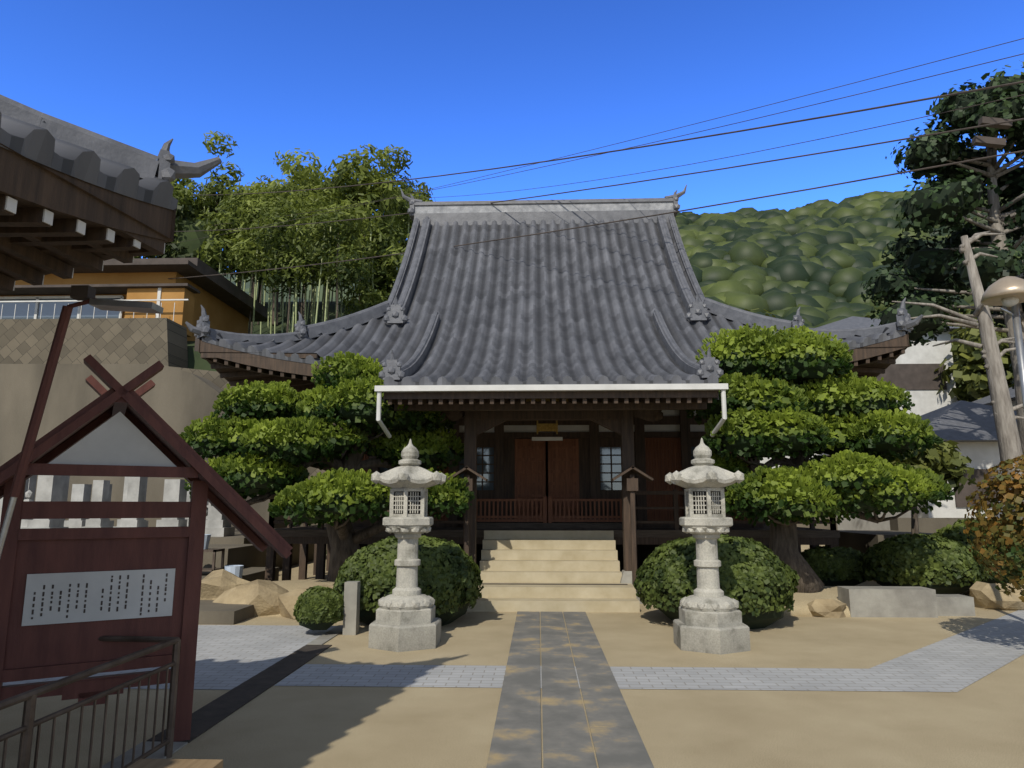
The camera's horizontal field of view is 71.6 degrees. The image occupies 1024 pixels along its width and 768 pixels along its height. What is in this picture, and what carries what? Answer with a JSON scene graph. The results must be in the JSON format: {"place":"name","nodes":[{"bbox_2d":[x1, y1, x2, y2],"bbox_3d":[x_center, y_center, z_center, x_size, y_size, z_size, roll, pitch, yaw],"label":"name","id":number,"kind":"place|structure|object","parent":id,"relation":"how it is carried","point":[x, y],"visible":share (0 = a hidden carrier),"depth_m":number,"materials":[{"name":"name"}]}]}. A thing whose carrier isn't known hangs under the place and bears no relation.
{"place":"outdoors","nodes":[
{"label":"outdoors","id":0,"kind":"place"},
{"bbox_2d":[0,288,188,320],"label":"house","id":1,"kind":"structure","parent":0,"point":[21,312],"depth_m":27.46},
{"bbox_2d":[127,758,222,767],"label":"bench","id":2,"kind":"object","parent":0,"point":[178,763],"visible":1,"depth_m":3.18,"materials":[{"name":"brown wood"}]},
{"bbox_2d":[220,252,402,301],"bbox_3d":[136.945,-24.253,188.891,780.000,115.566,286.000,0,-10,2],"label":"stalks","id":3,"kind":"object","parent":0,"point":[247,286],"depth_m":187.00,"materials":[{"name":"green plant"}]},
{"bbox_2d":[675,190,1023,386],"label":"hill crowns","id":4,"kind":"object","parent":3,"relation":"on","point":[818,262],"visible":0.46,"depth_m":161.31,"materials":[{"name":"green plant"}]},
{"bbox_2d":[0,545,1023,767],"bbox_3d":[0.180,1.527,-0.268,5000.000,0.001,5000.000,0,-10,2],"label":"ground","id":5,"kind":"structure","parent":0,"point":[979,723],"depth_m":5.36,"materials":[{"name":"beige sand"}]},
{"bbox_2d":[0,285,163,557],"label":"pole light","id":6,"kind":"object","parent":5,"relation":"on","point":[84,294],"visible":1,"depth_m":3.95,"materials":[{"name":"brown metal"}]},
{"bbox_2d":[0,636,180,767],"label":"hand rail","id":7,"kind":"object","parent":5,"relation":"on","point":[29,700],"visible":0.95,"depth_m":3.80,"materials":[{"name":"metal"}]},
{"bbox_2d":[0,364,285,528],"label":"concrete wall","id":8,"kind":"structure","parent":5,"relation":"on","point":[177,401],"depth_m":22.52,"materials":[{"name":"beige concrete"}]},
{"bbox_2d":[0,354,292,741],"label":"notice board","id":9,"kind":"object","parent":5,"relation":"on","point":[31,652],"depth_m":4.64,"materials":[{"name":"brown wood"}]},
{"bbox_2d":[31,573,167,618],"bbox_3d":[-2.663,1.384,4.613,0.752,0.264,0.002,6,-11,-29],"label":"lettering","id":10,"kind":"object","parent":9,"relation":"attached to","point":[50,609],"visible":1,"depth_m":4.62},
{"bbox_2d":[0,318,326,550],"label":"masonry wall","id":11,"kind":"structure","parent":5,"relation":"on","point":[163,341],"depth_m":24.35,"materials":[{"name":"beige stone"}]},
{"bbox_2d":[3,625,335,689],"bbox_3d":[-7.003,2.541,5.689,9.200,0.001,7.550,0,-10,2],"label":"paver","id":12,"kind":"object","parent":5,"relation":"on","point":[229,657],"visible":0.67,"depth_m":7.62,"materials":[{"name":"grey stone"}]},
{"bbox_2d":[102,625,342,767],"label":"edging","id":13,"kind":"object","parent":5,"relation":"on","point":[320,640],"visible":0.53,"depth_m":4.55,"materials":[{"name":"grey stone"}]},
{"bbox_2d":[198,567,278,624],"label":"slab","id":14,"kind":"structure","parent":5,"relation":"on","point":[211,612],"depth_m":9.71,"materials":[{"name":"stone"}]},
{"bbox_2d":[202,548,224,571],"bbox_3d":[-6.136,3.316,12.960,1.600,0.590,0.400,0,-10,2],"label":"wooden stand","id":15,"kind":"object","parent":14,"relation":"on","point":[214,551],"visible":0.31,"depth_m":12.87,"materials":[{"name":"wood"}]},
{"bbox_2d":[204,534,243,578],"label":"buckets","id":16,"kind":"object","parent":14,"relation":"on","point":[236,570],"visible":0.29,"depth_m":12.46,"materials":[{"name":"silver metal"}]},
{"bbox_2d":[147,645,331,742],"bbox_3d":[-2.221,2.659,6.328,0.290,0.030,3.300,0,-10,2],"label":"drain strip","id":17,"kind":"object","parent":5,"relation":"on","point":[208,716],"visible":0.71,"depth_m":5.92,"materials":[{"name":"grey metal"}]},
{"bbox_2d":[202,529,326,569],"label":"grave terrace","id":18,"kind":"structure","parent":5,"relation":"on","point":[240,548],"depth_m":15.02,"materials":[{"name":"stone"}]},
{"bbox_2d":[0,475,234,536],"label":"gravestones","id":19,"kind":"object","parent":18,"relation":"on","point":[56,488],"visible":0.46,"depth_m":16.58,"materials":[{"name":"grey stone"}]},
{"bbox_2d":[187,301,357,553],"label":"slope","id":20,"kind":"structure","parent":5,"relation":"on","point":[195,361],"depth_m":44.56,"materials":[{"name":"soil"}]},
{"bbox_2d":[0,272,248,340],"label":"house walls","id":21,"kind":"structure","parent":20,"relation":"on","point":[223,316],"depth_m":27.67,"materials":[{"name":"orange paint"}]},
{"bbox_2d":[0,258,269,321],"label":"house roofs","id":22,"kind":"structure","parent":21,"relation":"on","point":[228,292],"depth_m":27.45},
{"bbox_2d":[194,337,198,350],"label":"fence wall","id":23,"kind":"structure","parent":20,"relation":"on","point":[196,344],"depth_m":25.74,"materials":[{"name":"grey concrete"}]},
{"bbox_2d":[113,130,434,314],"bbox_3d":[-22.024,-6.588,41.632,47.914,23.798,25.272,0,-10,2],"label":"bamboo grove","id":24,"kind":"object","parent":20,"relation":"on","point":[282,242],"visible":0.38,"depth_m":33.00,"materials":[{"name":"green plant"}]},
{"bbox_2d":[165,189,289,270],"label":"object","id":25,"kind":"object","parent":24,"relation":"attached to","point":[194,232],"visible":0.02,"depth_m":42.16,"materials":[{"name":"green plant"}]},
{"bbox_2d":[150,181,399,333],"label":"grove","id":26,"kind":"object","parent":24,"relation":"attached to","point":[250,323],"depth_m":42.01,"materials":[{"name":"green plant"}]},
{"bbox_2d":[140,183,409,333],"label":"bamboo stalks","id":27,"kind":"object","parent":5,"relation":"on","point":[312,313],"visible":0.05,"depth_m":33.87,"materials":[{"name":"green plant"}]},
{"bbox_2d":[178,350,474,581],"bbox_3d":[-3.060,1.448,11.945,4.937,4.044,3.789,0,-10,2],"label":"pine","id":28,"kind":"object","parent":5,"relation":"on","point":[281,431],"depth_m":11.35,"materials":[{"name":"green plant"}]},
{"bbox_2d":[193,371,458,520],"bbox_3d":[-3.030,1.006,11.997,4.528,2.518,3.403,0,-10,2],"label":"foliage","id":29,"kind":"object","parent":28,"relation":"attached to","point":[369,417],"visible":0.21,"depth_m":11.21,"materials":[{"name":"green plant"}]},
{"bbox_2d":[368,439,445,651],"bbox_3d":[-1.203,1.795,8.215,0.818,2.330,0.919,0,-10,2],"label":"lantern","id":30,"kind":"object","parent":5,"relation":"on","point":[406,620],"visible":1,"depth_m":8.02,"materials":[{"name":"stone"}]},
{"bbox_2d":[359,544,659,571],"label":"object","id":31,"kind":"object","parent":5,"relation":"on","point":[644,552],"depth_m":14.65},
{"bbox_2d":[394,402,706,584],"bbox_3d":[0.656,1.738,12.878,4.900,3.386,3.904,0,-10,2],"label":"porch frame","id":32,"kind":"object","parent":5,"relation":"on","point":[617,418],"visible":0.73,"depth_m":11.72,"materials":[{"name":"brown wood"}]},
{"bbox_2d":[532,437,562,440],"bbox_3d":[0.690,1.078,13.932,0.600,0.070,0.060,0,-10,2],"label":"sign plate","id":33,"kind":"object","parent":32,"relation":"attached to","point":[547,438],"visible":1,"depth_m":13.90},
{"bbox_2d":[265,489,838,580],"bbox_3d":[0.859,3.740,18.140,10.560,1.840,10.220,0,-10,2],"label":"veranda frame","id":34,"kind":"object","parent":5,"relation":"on","point":[321,563],"visible":0.12,"depth_m":13.21,"materials":[{"name":"brown wood"}]},
{"bbox_2d":[274,522,839,537],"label":"veranda floor","id":35,"kind":"structure","parent":34,"relation":"on","point":[481,527],"depth_m":13.28,"materials":[{"name":"brown wood"}]},
{"bbox_2d":[341,399,763,527],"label":"hall","id":36,"kind":"structure","parent":35,"relation":"on","point":[502,442],"depth_m":14.86,"materials":[{"name":"brown wood"}]},
{"bbox_2d":[378,445,697,490],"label":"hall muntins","id":37,"kind":"object","parent":36,"relation":"attached to","point":[610,455],"visible":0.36,"depth_m":14.86,"materials":[{"name":"wood"}]},
{"bbox_2d":[199,218,907,385],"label":"hall roof tiles","id":38,"kind":"object","parent":36,"relation":"on","point":[577,306],"visible":0.56,"depth_m":15.52,"materials":[{"name":"grey tile"}]},
{"bbox_2d":[374,383,727,437],"bbox_3d":[0.572,0.422,10.775,5.240,0.737,0.612,0,-10,2],"label":"gutter","id":39,"kind":"object","parent":38,"relation":"attached to","point":[722,387],"visible":0.99,"depth_m":10.55,"materials":[{"name":"white metal"}]},
{"bbox_2d":[185,184,923,400],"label":"hall ridges","id":40,"kind":"object","parent":38,"relation":"on","point":[425,215],"visible":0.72,"depth_m":16.49,"materials":[{"name":"grey tile"}]},
{"bbox_2d":[357,438,752,522],"bbox_3d":[0.715,1.902,14.480,8.400,1.830,0.800,0,-10,2],"label":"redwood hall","id":41,"kind":"object","parent":35,"relation":"on","point":[546,481],"visible":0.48,"depth_m":14.78,"materials":[{"name":"brown wood"}]},
{"bbox_2d":[467,530,639,611],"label":"steps","id":42,"kind":"structure","parent":5,"relation":"on","point":[552,556],"depth_m":11.60,"materials":[{"name":"beige stone"}]},
{"bbox_2d":[482,583,627,584],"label":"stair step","id":43,"kind":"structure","parent":42,"relation":"on","point":[549,584],"depth_m":11.21,"materials":[{"name":"beige stone"}]},
{"bbox_2d":[262,579,850,616],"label":"rocks","id":44,"kind":"object","parent":5,"relation":"on","point":[801,602],"visible":0.06,"depth_m":10.67,"materials":[{"name":"beige stone"}]},
{"bbox_2d":[486,611,653,767],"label":"granite path","id":45,"kind":"structure","parent":5,"relation":"on","point":[567,742],"depth_m":5.54,"materials":[{"name":"grey stone"}]},
{"bbox_2d":[200,569,1023,618],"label":"rocks","id":46,"kind":"object","parent":5,"relation":"on","point":[263,597],"visible":0.45,"depth_m":10.24,"materials":[{"name":"beige stone"}]},
{"bbox_2d":[620,570,643,603],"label":"porch bases","id":47,"kind":"object","parent":5,"relation":"on","point":[626,577],"visible":0.15,"depth_m":11.41,"materials":[{"name":"beige stone"}]},
{"bbox_2d":[274,610,1023,691],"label":"paved path","id":48,"kind":"structure","parent":5,"relation":"on","point":[959,661],"depth_m":6.62,"materials":[{"name":"grey stone"}]},
{"bbox_2d":[293,519,1022,629],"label":"shrubs","id":49,"kind":"object","parent":5,"relation":"on","point":[317,604],"visible":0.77,"depth_m":9.19,"materials":[{"name":"green plant"}]},
{"bbox_2d":[342,581,975,634],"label":"kerb blocks","id":50,"kind":"structure","parent":5,"relation":"on","point":[896,601],"depth_m":9.99,"materials":[{"name":"grey stone"}]},
{"bbox_2d":[665,438,750,654],"bbox_3d":[2.215,1.774,8.091,0.818,2.330,0.919,0,-10,2],"label":"lantern","id":51,"kind":"object","parent":5,"relation":"on","point":[709,620],"visible":1,"depth_m":7.90,"materials":[{"name":"stone"}]},
{"bbox_2d":[685,323,954,592],"bbox_3d":[4.786,1.198,11.577,3.927,4.504,3.283,0,-10,2],"label":"pine","id":52,"kind":"object","parent":5,"relation":"on","point":[786,484],"depth_m":10.85,"materials":[{"name":"green plant"}]},
{"bbox_2d":[702,350,924,515],"bbox_3d":[4.776,0.769,11.649,3.447,2.749,2.845,0,-10,2],"label":"pine","id":53,"kind":"object","parent":52,"relation":"attached to","point":[882,445],"visible":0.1,"depth_m":11.00,"materials":[{"name":"green plant"}]},
{"bbox_2d":[744,304,1013,534],"bbox_3d":[15.130,-0.533,36.318,36.731,16.398,64.960,-9,-14,44],"label":"foliage","id":54,"kind":"object","parent":5,"relation":"on","point":[947,460],"depth_m":35.28,"materials":[{"name":"green plant"}]},
{"bbox_2d":[768,516,991,580],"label":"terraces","id":55,"kind":"object","parent":5,"relation":"on","point":[862,541],"visible":0.13,"depth_m":16.89,"materials":[{"name":"concrete"}]},
{"bbox_2d":[760,331,1015,529],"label":"houses","id":56,"kind":"structure","parent":5,"relation":"on","point":[983,455],"depth_m":26.68,"materials":[{"name":"paint"}]},
{"bbox_2d":[813,316,1017,457],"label":"roofs","id":57,"kind":"structure","parent":56,"relation":"on","point":[964,421],"depth_m":22.64,"materials":[{"name":"tile"}]},
{"bbox_2d":[876,364,997,506],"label":"building wall","id":58,"kind":"structure","parent":5,"relation":"on","point":[914,376],"depth_m":37.74,"materials":[{"name":"white paint"}]},
{"bbox_2d":[860,60,1023,454],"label":"conifer","id":59,"kind":"object","parent":5,"relation":"on","point":[925,226],"depth_m":19.50,"materials":[{"name":"green plant"}]},
{"bbox_2d":[870,76,1023,340],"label":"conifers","id":60,"kind":"object","parent":59,"relation":"attached to","point":[943,195],"visible":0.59,"depth_m":19.45,"materials":[{"name":"green plant"}]},
{"bbox_2d":[892,231,1023,519],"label":"old trunk","id":61,"kind":"object","parent":5,"relation":"on","point":[1007,432],"visible":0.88,"depth_m":15.38,"materials":[{"name":"grey plant"}]},
{"bbox_2d":[963,452,1023,601],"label":"orange bush","id":62,"kind":"object","parent":5,"relation":"on","point":[1012,536],"visible":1,"depth_m":7.63,"materials":[{"name":"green plant"}]},
{"bbox_2d":[981,276,1023,411],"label":"street lamp","id":63,"kind":"object","parent":5,"relation":"on","point":[1007,291],"visible":1,"depth_m":9.28,"materials":[{"name":"grey metal"}]},
{"bbox_2d":[0,0,1023,271],"label":"sky","id":64,"kind":"structure","parent":0,"point":[460,85],"materials":[{"name":"blue"}]},
{"bbox_2d":[526,398,568,433],"bbox_3d":[0.654,0.522,13.028,0.840,0.600,2.030,0,-10,2],"label":"plaque","id":65,"kind":"object","parent":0,"point":[546,427],"visible":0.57,"depth_m":13.89,"materials":[{"name":"gold metal"}]},
{"bbox_2d":[200,349,904,404],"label":"roof eaves","id":66,"kind":"object","parent":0,"point":[306,379],"visible":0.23,"depth_m":12.94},
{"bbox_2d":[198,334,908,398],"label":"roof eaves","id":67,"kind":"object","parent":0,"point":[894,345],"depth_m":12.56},
{"bbox_2d":[165,38,1023,278],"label":"power lines","id":68,"kind":"object","parent":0,"point":[991,122],"visible":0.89,"depth_m":14.59,"materials":[{"name":"black rubber"}]},
{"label":"hall","id":69,"kind":"object","parent":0,"visible":0},
{"bbox_2d":[0,143,175,280],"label":"roof eaves","id":70,"kind":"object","parent":69,"relation":"attached to","point":[25,182],"depth_m":3.37,"materials":[{"name":"brown wood"}]},
{"bbox_2d":[0,195,164,290],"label":"rafters","id":71,"kind":"object","parent":70,"relation":"attached to","point":[23,231],"visible":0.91,"depth_m":3.75,"materials":[{"name":"brown wood"}]},
{"bbox_2d":[5,196,164,290],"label":"rafter ends","id":72,"kind":"object","parent":71,"relation":"on","point":[11,205],"visible":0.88,"depth_m":3.36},
{"bbox_2d":[0,112,177,209],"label":"roof tiles","id":73,"kind":"object","parent":70,"relation":"on","point":[43,146],"visible":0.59,"depth_m":3.35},
{"bbox_2d":[0,94,221,181],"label":"roof ridge","id":74,"kind":"structure","parent":73,"relation":"on","point":[164,164],"depth_m":3.83,"materials":[{"name":"tile"}]}
]}

